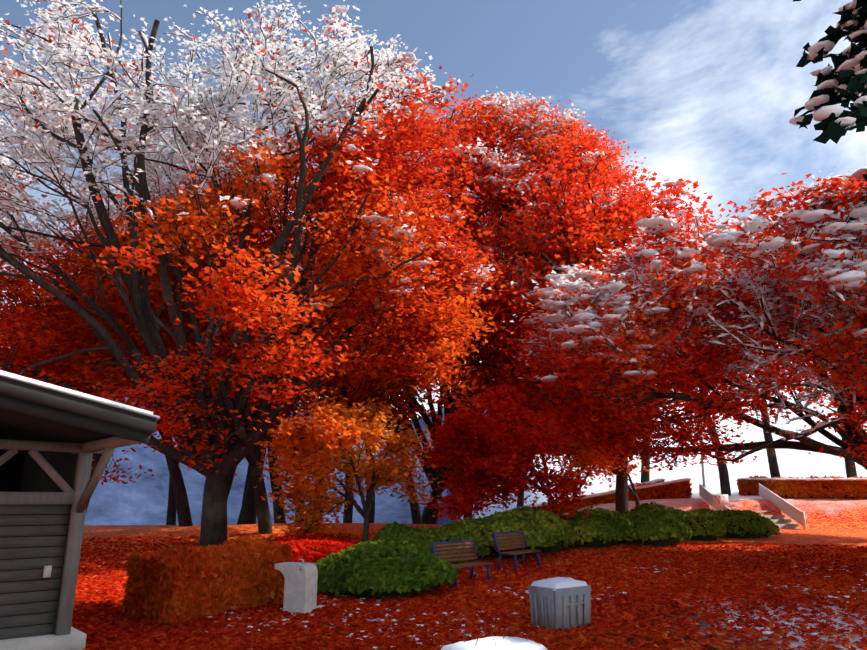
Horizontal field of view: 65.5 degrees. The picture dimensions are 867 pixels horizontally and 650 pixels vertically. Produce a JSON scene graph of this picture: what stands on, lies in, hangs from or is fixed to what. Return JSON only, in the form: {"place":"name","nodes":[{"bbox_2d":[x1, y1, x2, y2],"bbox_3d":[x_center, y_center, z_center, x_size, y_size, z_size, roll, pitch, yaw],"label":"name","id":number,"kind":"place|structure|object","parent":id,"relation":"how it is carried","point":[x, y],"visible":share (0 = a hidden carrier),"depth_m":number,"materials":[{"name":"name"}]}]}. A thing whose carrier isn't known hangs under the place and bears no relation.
{"place":"outdoors","nodes":[
{"label":"outdoors","id":0,"kind":"place"},
{"bbox_2d":[0,370,159,418],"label":"snow","id":1,"kind":"structure","parent":0,"point":[70,390],"depth_m":6.11,"materials":[{"name":"white snow"}]},
{"bbox_2d":[30,377,641,524],"bbox_3d":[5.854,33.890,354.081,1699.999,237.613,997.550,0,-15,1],"label":"hills","id":2,"kind":"structure","parent":0,"point":[142,499],"depth_m":409.77,"materials":[{"name":"blue"}]},
{"bbox_2d":[411,383,614,520],"bbox_3d":[2.110,3.937,19.352,5.682,4.258,5.569,0,-15,1],"label":"tree","id":3,"kind":"object","parent":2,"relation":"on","point":[463,493],"depth_m":18.49,"materials":[{"name":"red plant"}]},
{"bbox_2d":[478,337,597,507],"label":"maple tree","id":4,"kind":"object","parent":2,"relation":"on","point":[533,387],"depth_m":27.86,"materials":[{"name":"red plant"}]},
{"bbox_2d":[0,0,866,450],"label":"sky","id":5,"kind":"structure","parent":0,"point":[709,92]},
{"bbox_2d":[74,451,866,649],"bbox_3d":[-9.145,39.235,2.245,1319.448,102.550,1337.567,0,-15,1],"label":"terrain","id":6,"kind":"structure","parent":0,"point":[839,522],"depth_m":19.36,"materials":[{"name":"red plant"}]},
{"bbox_2d":[0,305,23,372],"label":"red maple wood","id":7,"kind":"object","parent":6,"relation":"on","point":[5,367],"visible":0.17,"depth_m":17.29,"materials":[{"name":"brown wood"}]},
{"bbox_2d":[0,298,57,369],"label":"red maple leaves","id":8,"kind":"object","parent":7,"relation":"attached to","point":[29,317],"visible":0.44,"depth_m":17.32,"materials":[{"name":"red plant"}]},
{"bbox_2d":[0,565,86,649],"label":"shelter plinth","id":9,"kind":"structure","parent":6,"relation":"on","point":[74,639],"depth_m":7.08,"materials":[{"name":"grey concrete"}]},
{"bbox_2d":[0,436,140,635],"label":"shelter frame","id":10,"kind":"object","parent":9,"relation":"on","point":[77,497],"visible":0.94,"depth_m":7.40,"materials":[{"name":"grey wood"}]},
{"bbox_2d":[0,504,70,639],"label":"shelter boards","id":11,"kind":"object","parent":10,"relation":"attached to","point":[35,574],"visible":0.85,"depth_m":7.24,"materials":[{"name":"grey wood"}]},
{"bbox_2d":[0,376,156,454],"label":"shelter roof","id":12,"kind":"structure","parent":10,"relation":"on","point":[29,412],"depth_m":6.27,"materials":[{"name":"grey metal"}]},
{"bbox_2d":[0,394,89,628],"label":"shelter interior","id":13,"kind":"object","parent":6,"relation":"on","point":[22,473],"visible":0.04,"depth_m":9.01,"materials":[{"name":"black wood"}]},
{"bbox_2d":[18,292,128,453],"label":"maple","id":14,"kind":"object","parent":6,"relation":"on","point":[69,382],"depth_m":24.82,"materials":[{"name":"red plant"}]},
{"bbox_2d":[20,245,217,514],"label":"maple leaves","id":15,"kind":"object","parent":6,"relation":"on","point":[80,280],"depth_m":24.80,"materials":[{"name":"red plant"}]},
{"bbox_2d":[37,186,269,525],"bbox_3d":[-10.695,1.004,26.507,9.971,13.674,9.275,0,-15,1],"label":"maple wood","id":16,"kind":"object","parent":6,"relation":"on","point":[181,502],"depth_m":25.15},
{"bbox_2d":[121,536,292,625],"bbox_3d":[-3.171,3.599,9.694,1.252,1.084,2.201,-10,-18,34],"label":"red hedge","id":17,"kind":"object","parent":6,"relation":"on","point":[231,574],"depth_m":9.13,"materials":[{"name":"plant"}]},
{"bbox_2d":[91,332,325,533],"bbox_3d":[-5.693,2.657,16.356,5.673,5.172,4.037,8,-17,-29],"label":"maple","id":18,"kind":"object","parent":6,"relation":"on","point":[158,386],"depth_m":16.65,"materials":[{"name":"red plant"}]},
{"bbox_2d":[152,284,265,524],"bbox_3d":[-9.207,2.527,27.562,7.172,11.348,8.531,0,-15,1],"label":"tree","id":19,"kind":"object","parent":6,"relation":"on","point":[171,514],"depth_m":26.58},
{"bbox_2d":[147,204,319,523],"bbox_3d":[-7.906,1.151,25.452,7.384,12.763,7.248,0,-15,1],"label":"maple wood","id":20,"kind":"object","parent":6,"relation":"on","point":[277,510],"depth_m":25.02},
{"bbox_2d":[0,0,476,545],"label":"maple wood","id":21,"kind":"object","parent":6,"relation":"on","point":[146,322],"visible":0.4,"depth_m":17.45,"materials":[{"name":"brown plant"}]},
{"bbox_2d":[0,0,449,280],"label":"snow","id":22,"kind":"structure","parent":21,"relation":"on","point":[131,115],"depth_m":17.55,"materials":[{"name":"white snow"}]},
{"bbox_2d":[0,5,488,351],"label":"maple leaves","id":23,"kind":"object","parent":6,"relation":"on","point":[234,202],"visible":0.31,"depth_m":17.80,"materials":[{"name":"plant"}]},
{"bbox_2d":[0,0,494,347],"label":"snow","id":24,"kind":"structure","parent":23,"relation":"on","point":[355,178],"depth_m":17.88,"materials":[{"name":"white snow"}]},
{"bbox_2d":[0,0,526,484],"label":"maple leaves","id":25,"kind":"object","parent":6,"relation":"on","point":[334,190],"visible":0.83,"depth_m":18.02,"materials":[{"name":"plant"}]},
{"bbox_2d":[211,335,327,524],"bbox_3d":[-7.303,3.203,27.886,8.522,10.803,6.813,0,-15,1],"label":"tree","id":26,"kind":"object","parent":6,"relation":"on","point":[240,519],"depth_m":27.93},
{"bbox_2d":[218,234,354,499],"bbox_3d":[-5.325,1.844,26.626,7.180,12.252,7.019,0,-15,1],"label":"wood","id":27,"kind":"object","parent":6,"relation":"on","point":[286,412],"depth_m":25.60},
{"bbox_2d":[275,562,317,613],"bbox_3d":[-1.939,3.700,9.469,0.510,0.670,0.340,-5,-16,18],"label":"drinking fountain","id":28,"kind":"object","parent":6,"relation":"on","point":[300,591],"visible":0.92,"depth_m":9.32,"materials":[{"name":"concrete"}]},
{"bbox_2d":[242,253,351,523],"bbox_3d":[-7.213,2.223,27.902,9.897,12.587,7.085,0,-15,1],"label":"maple wood","id":29,"kind":"object","parent":6,"relation":"on","point":[249,514],"depth_m":27.65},
{"bbox_2d":[285,401,319,522],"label":"tree","id":30,"kind":"object","parent":6,"relation":"on","point":[294,413],"depth_m":29.45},
{"bbox_2d":[271,533,357,564],"bbox_3d":[-2.241,4.681,13.479,3.318,1.001,2.757,0,-15,1],"label":"flower bed","id":31,"kind":"object","parent":6,"relation":"on","point":[330,543],"depth_m":12.84,"materials":[{"name":"red plant"}]},
{"bbox_2d":[229,235,462,521],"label":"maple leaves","id":32,"kind":"object","parent":6,"relation":"on","point":[355,380],"depth_m":25.73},
{"bbox_2d":[253,387,440,542],"bbox_3d":[-2.179,3.512,16.398,4.710,4.110,4.892,0,-15,1],"label":"tree","id":33,"kind":"object","parent":6,"relation":"on","point":[309,444],"depth_m":16.15,"materials":[{"name":"orange plant"}]},
{"bbox_2d":[308,300,437,523],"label":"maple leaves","id":34,"kind":"object","parent":6,"relation":"on","point":[411,416],"depth_m":27.71,"materials":[{"name":"red plant"}]},
{"bbox_2d":[298,313,449,522],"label":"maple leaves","id":35,"kind":"object","parent":6,"relation":"on","point":[403,403],"depth_m":27.23,"materials":[{"name":"red plant"}]},
{"bbox_2d":[313,538,459,598],"bbox_3d":[-0.875,4.158,11.210,2.606,1.179,2.188,0,-15,1],"label":"shrub","id":36,"kind":"object","parent":6,"relation":"on","point":[352,568],"depth_m":10.54,"materials":[{"name":"green plant"}]},
{"bbox_2d":[322,269,451,522],"bbox_3d":[-3.639,2.266,29.481,9.129,13.300,9.778,0,-15,1],"label":"maple wood","id":37,"kind":"object","parent":6,"relation":"on","point":[348,515],"depth_m":27.64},
{"bbox_2d":[370,521,467,571],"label":"shrub leaves","id":38,"kind":"object","parent":6,"relation":"on","point":[417,539],"depth_m":13.27,"materials":[{"name":"green plant"}]},
{"bbox_2d":[264,103,633,523],"bbox_3d":[1.285,-0.984,30.992,18.769,20.734,10.414,0,-15,1],"label":"tree","id":39,"kind":"object","parent":6,"relation":"on","point":[427,515],"visible":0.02,"depth_m":29.57,"materials":[{"name":"brown plant"}]},
{"bbox_2d":[214,86,660,476],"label":"maple leaves","id":40,"kind":"object","parent":39,"relation":"attached to","point":[531,143],"visible":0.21,"depth_m":29.98,"materials":[{"name":"red plant"}]},
{"bbox_2d":[321,94,656,331],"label":"maple snow pillows","id":41,"kind":"object","parent":39,"relation":"on","point":[516,102],"visible":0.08,"depth_m":30.74,"materials":[{"name":"white snow"}]},
{"bbox_2d":[340,105,638,263],"bbox_3d":[2.556,-5.238,32.792,16.244,11.595,9.085,0,-15,1],"label":"snowy maple branch","id":42,"kind":"object","parent":39,"relation":"on","point":[475,114],"depth_m":30.57,"materials":[{"name":"white"}]},
{"bbox_2d":[368,91,657,331],"bbox_3d":[2.316,-4.561,31.117,17.878,14.827,7.908,0,-15,1],"label":"snowy maple","id":43,"kind":"object","parent":39,"relation":"on","point":[526,123],"depth_m":30.60,"materials":[{"name":"red plant"}]},
{"bbox_2d":[431,540,490,586],"bbox_3d":[0.505,4.197,11.908,0.511,0.704,1.187,-12,-19,39],"label":"bench frame","id":44,"kind":"object","parent":6,"relation":"on","point":[472,568],"visible":0.48,"depth_m":12.07,"materials":[{"name":"blue paint"}]},
{"bbox_2d":[434,542,492,567],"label":"bench slats","id":45,"kind":"object","parent":44,"relation":"on","point":[446,549],"visible":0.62,"depth_m":12.01,"materials":[{"name":"brown wood"}]},
{"bbox_2d":[436,527,493,558],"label":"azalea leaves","id":46,"kind":"object","parent":6,"relation":"on","point":[461,534],"depth_m":14.95,"materials":[{"name":"green plant"}]},
{"bbox_2d":[71,532,866,649],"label":"fallen leaves","id":47,"kind":"object","parent":6,"relation":"on","point":[160,633],"visible":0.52,"depth_m":9.36,"materials":[{"name":"red plant"}]},
{"bbox_2d":[403,284,568,519],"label":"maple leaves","id":48,"kind":"object","parent":6,"relation":"on","point":[483,358],"depth_m":27.70,"materials":[{"name":"red plant"}]},
{"bbox_2d":[436,514,555,558],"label":"azalea leaves","id":49,"kind":"object","parent":6,"relation":"on","point":[532,532],"depth_m":15.07,"materials":[{"name":"green plant"}]},
{"bbox_2d":[465,516,566,549],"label":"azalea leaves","id":50,"kind":"object","parent":6,"relation":"on","point":[475,519],"depth_m":16.41,"materials":[{"name":"plant"}]},
{"bbox_2d":[493,531,540,570],"bbox_3d":[1.722,4.614,13.819,0.511,0.704,1.187,-11,-18,36],"label":"bench frame","id":51,"kind":"object","parent":6,"relation":"on","point":[514,556],"visible":0.73,"depth_m":13.53,"materials":[{"name":"blue paint"}]},
{"bbox_2d":[495,532,541,554],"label":"bench slats","id":52,"kind":"object","parent":51,"relation":"on","point":[516,538],"visible":0.83,"depth_m":13.87,"materials":[{"name":"brown wood"}]},
{"bbox_2d":[482,505,574,552],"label":"azalea leaves","id":53,"kind":"object","parent":6,"relation":"on","point":[536,517],"depth_m":16.08,"materials":[{"name":"green plant"}]},
{"bbox_2d":[206,565,866,648],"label":"snow crumbs","id":54,"kind":"object","parent":6,"relation":"on","point":[526,591],"visible":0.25,"depth_m":8.82,"materials":[{"name":"white snow"}]},
{"bbox_2d":[528,585,590,631],"bbox_3d":[1.610,3.570,8.558,0.690,0.502,0.530,11,-18,-36],"label":"trash can","id":55,"kind":"object","parent":6,"relation":"on","point":[564,608],"visible":0.85,"depth_m":8.37,"materials":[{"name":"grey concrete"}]},
{"bbox_2d":[532,577,586,590],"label":"snow","id":56,"kind":"structure","parent":55,"relation":"on","point":[559,582],"depth_m":8.48,"materials":[{"name":"white snow"}]},
{"bbox_2d":[558,514,631,547],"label":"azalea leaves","id":57,"kind":"object","parent":6,"relation":"on","point":[591,527],"depth_m":16.76,"materials":[{"name":"green plant"}]},
{"bbox_2d":[560,507,635,542],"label":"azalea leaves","id":58,"kind":"object","parent":6,"relation":"on","point":[603,512],"depth_m":17.81,"materials":[{"name":"green plant"}]},
{"bbox_2d":[532,404,664,511],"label":"maple leaves","id":59,"kind":"object","parent":6,"relation":"on","point":[583,450],"depth_m":23.30,"materials":[{"name":"plant"}]},
{"bbox_2d":[548,417,649,505],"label":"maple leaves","id":60,"kind":"object","parent":6,"relation":"on","point":[610,473],"depth_m":25.48,"materials":[{"name":"red plant"}]},
{"bbox_2d":[466,142,750,513],"bbox_3d":[7.034,0.311,26.501,12.280,14.954,9.978,0,-15,1],"label":"maple","id":61,"kind":"object","parent":6,"relation":"on","point":[587,239],"depth_m":26.19,"materials":[{"name":"red plant"}]},
{"bbox_2d":[480,153,717,301],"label":"maple snow pillows","id":62,"kind":"object","parent":61,"relation":"on","point":[678,183],"visible":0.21,"depth_m":26.70,"materials":[{"name":"white snow"}]},
{"bbox_2d":[473,149,732,300],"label":"snowy maple leaf","id":63,"kind":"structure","parent":61,"relation":"attached to","point":[589,152],"depth_m":26.87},
{"bbox_2d":[579,489,684,505],"bbox_3d":[6.848,7.691,28.482,7.311,1.673,0.776,-2,-15,8],"label":"terrace hedge","id":64,"kind":"object","parent":6,"relation":"on","point":[650,497],"depth_m":27.98,"materials":[{"name":"red plant"}]},
{"bbox_2d":[515,480,691,514],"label":"terrace hedge leaves","id":65,"kind":"object","parent":64,"relation":"attached to","point":[673,492],"visible":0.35,"depth_m":27.93,"materials":[{"name":"red plant"}]},
{"bbox_2d":[502,478,690,511],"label":"hedge snow","id":66,"kind":"structure","parent":65,"relation":"on","point":[635,487],"depth_m":28.06,"materials":[{"name":"white"}]},
{"bbox_2d":[608,478,665,491],"bbox_3d":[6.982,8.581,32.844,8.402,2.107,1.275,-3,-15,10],"label":"terrace hedge","id":67,"kind":"object","parent":6,"relation":"on","point":[654,481],"visible":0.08,"depth_m":32.02,"materials":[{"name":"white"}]},
{"bbox_2d":[615,510,684,546],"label":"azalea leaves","id":68,"kind":"object","parent":6,"relation":"on","point":[648,527],"depth_m":17.24,"materials":[{"name":"green plant"}]},
{"bbox_2d":[625,502,693,542],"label":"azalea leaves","id":69,"kind":"object","parent":6,"relation":"on","point":[642,508],"depth_m":18.57,"materials":[{"name":"green plant"}]},
{"bbox_2d":[641,346,683,482],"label":"tree","id":70,"kind":"object","parent":6,"relation":"on","point":[645,476],"depth_m":34.77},
{"bbox_2d":[495,171,866,470],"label":"maple wood","id":71,"kind":"object","parent":6,"relation":"on","point":[808,444],"visible":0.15,"depth_m":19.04,"materials":[{"name":"plant"}]},
{"bbox_2d":[513,178,866,388],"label":"snow","id":72,"kind":"structure","parent":71,"relation":"on","point":[821,197],"depth_m":16.99,"materials":[{"name":"white snow"}]},
{"bbox_2d":[523,168,866,382],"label":"maple snow pillows","id":73,"kind":"object","parent":71,"relation":"on","point":[853,277],"visible":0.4,"depth_m":16.18,"materials":[{"name":"white snow"}]},
{"bbox_2d":[503,163,866,378],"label":"snowy maple leaf","id":74,"kind":"object","parent":73,"relation":"on","point":[605,298],"depth_m":16.26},
{"bbox_2d":[525,189,866,398],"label":"snowy maple branch","id":75,"kind":"object","parent":71,"relation":"on","point":[841,296],"depth_m":17.22,"materials":[{"name":"white"}]},
{"bbox_2d":[677,511,726,540],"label":"azalea leaves","id":76,"kind":"object","parent":6,"relation":"on","point":[719,527],"depth_m":18.64,"materials":[{"name":"green plant"}]},
{"bbox_2d":[699,427,705,487],"bbox_3d":[11.446,5.306,29.691,1.032,4.601,0.264,4,-15,-14],"label":"lamp pole","id":77,"kind":"object","parent":6,"relation":"on","point":[703,476],"visible":0.1,"depth_m":29.50,"materials":[{"name":"grey metal"}]},
{"bbox_2d":[678,346,730,495],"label":"tree","id":78,"kind":"object","parent":6,"relation":"on","point":[724,479],"depth_m":31.83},
{"bbox_2d":[684,508,726,536],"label":"azalea leaves","id":79,"kind":"object","parent":6,"relation":"on","point":[706,510],"visible":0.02,"depth_m":20.20,"materials":[{"name":"green plant"}]},
{"bbox_2d":[712,494,728,505],"bbox_3d":[10.083,6.152,23.703,0.600,0.380,0.016,2,-15,-7],"label":"sign plate","id":80,"kind":"object","parent":6,"relation":"on","point":[723,502],"visible":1,"depth_m":23.70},
{"bbox_2d":[710,509,780,538],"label":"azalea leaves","id":81,"kind":"object","parent":6,"relation":"on","point":[768,524],"depth_m":19.59,"materials":[{"name":"green plant"}]},
{"bbox_2d":[699,485,806,529],"bbox_3d":[12.043,6.934,25.837,2.707,1.701,4.060,0,-15,1],"label":"stair balustrade","id":82,"kind":"object","parent":6,"relation":"on","point":[797,516],"visible":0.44,"depth_m":25.75,"materials":[{"name":"grey concrete"}]},
{"bbox_2d":[727,506,798,528],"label":"stair steps","id":83,"kind":"structure","parent":6,"relation":"on","point":[780,521],"depth_m":24.66,"materials":[{"name":"white concrete"}]},
{"bbox_2d":[668,199,866,440],"bbox_3d":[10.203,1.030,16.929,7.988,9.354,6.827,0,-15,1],"label":"tree","id":84,"kind":"object","parent":6,"relation":"on","point":[773,333],"depth_m":16.78,"materials":[{"name":"brown plant"}]},
{"bbox_2d":[685,207,866,437],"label":"maple branch snow","id":85,"kind":"structure","parent":84,"relation":"on","point":[790,348],"depth_m":16.70,"materials":[{"name":"white"}]},
{"bbox_2d":[727,334,828,477],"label":"tree","id":86,"kind":"object","parent":6,"relation":"on","point":[773,466],"depth_m":33.14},
{"bbox_2d":[745,331,856,477],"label":"tree","id":87,"kind":"object","parent":6,"relation":"on","point":[850,471],"depth_m":31.78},
{"bbox_2d":[776,485,866,498],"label":"terrace hedge","id":88,"kind":"object","parent":6,"relation":"on","point":[845,497],"visible":0.15,"depth_m":26.82,"materials":[{"name":"red plant"}]},
{"bbox_2d":[766,475,866,499],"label":"terrace hedge leaves","id":89,"kind":"object","parent":88,"relation":"attached to","point":[838,487],"visible":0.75,"depth_m":26.90,"materials":[{"name":"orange plant"}]},
{"bbox_2d":[765,478,866,480],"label":"hedge snow","id":90,"kind":"structure","parent":89,"relation":"on","point":[828,479],"depth_m":26.92,"materials":[{"name":"white snow"}]},
{"bbox_2d":[792,0,866,222],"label":"conifer","id":91,"kind":"object","parent":6,"relation":"on","point":[831,129],"visible":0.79,"depth_m":13.54,"materials":[{"name":"green plant"}]},
{"bbox_2d":[789,0,866,211],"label":"snow","id":92,"kind":"structure","parent":91,"relation":"on","point":[822,113],"depth_m":13.44,"materials":[{"name":"white snow"}]},
{"bbox_2d":[699,483,801,512],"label":"snow","id":93,"kind":"structure","parent":0,"point":[766,489],"depth_m":26.08,"materials":[{"name":"white snow"}]},
{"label":"planter","id":94,"kind":"object","parent":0,"visible":0},
{"bbox_2d":[441,636,547,649],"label":"planter snow","id":95,"kind":"structure","parent":94,"relation":"on","point":[505,643],"depth_m":5.30,"materials":[{"name":"white snow"}]},
{"bbox_2d":[464,622,527,644],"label":"planter stems","id":96,"kind":"object","parent":95,"relation":"on","point":[491,634],"visible":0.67,"depth_m":5.40,"materials":[{"name":"plant"}]},
{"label":"terrace hedge","id":97,"kind":"object","parent":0,"visible":0},
{"bbox_2d":[736,475,844,495],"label":"terrace hedge leaves","id":98,"kind":"object","parent":97,"relation":"attached to","point":[744,485],"visible":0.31,"depth_m":31.32,"materials":[{"name":"brown plant"}]},
{"bbox_2d":[737,478,767,479],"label":"snow","id":99,"kind":"structure","parent":98,"relation":"on","point":[752,478],"depth_m":31.37,"materials":[{"name":"white"}]}
]}

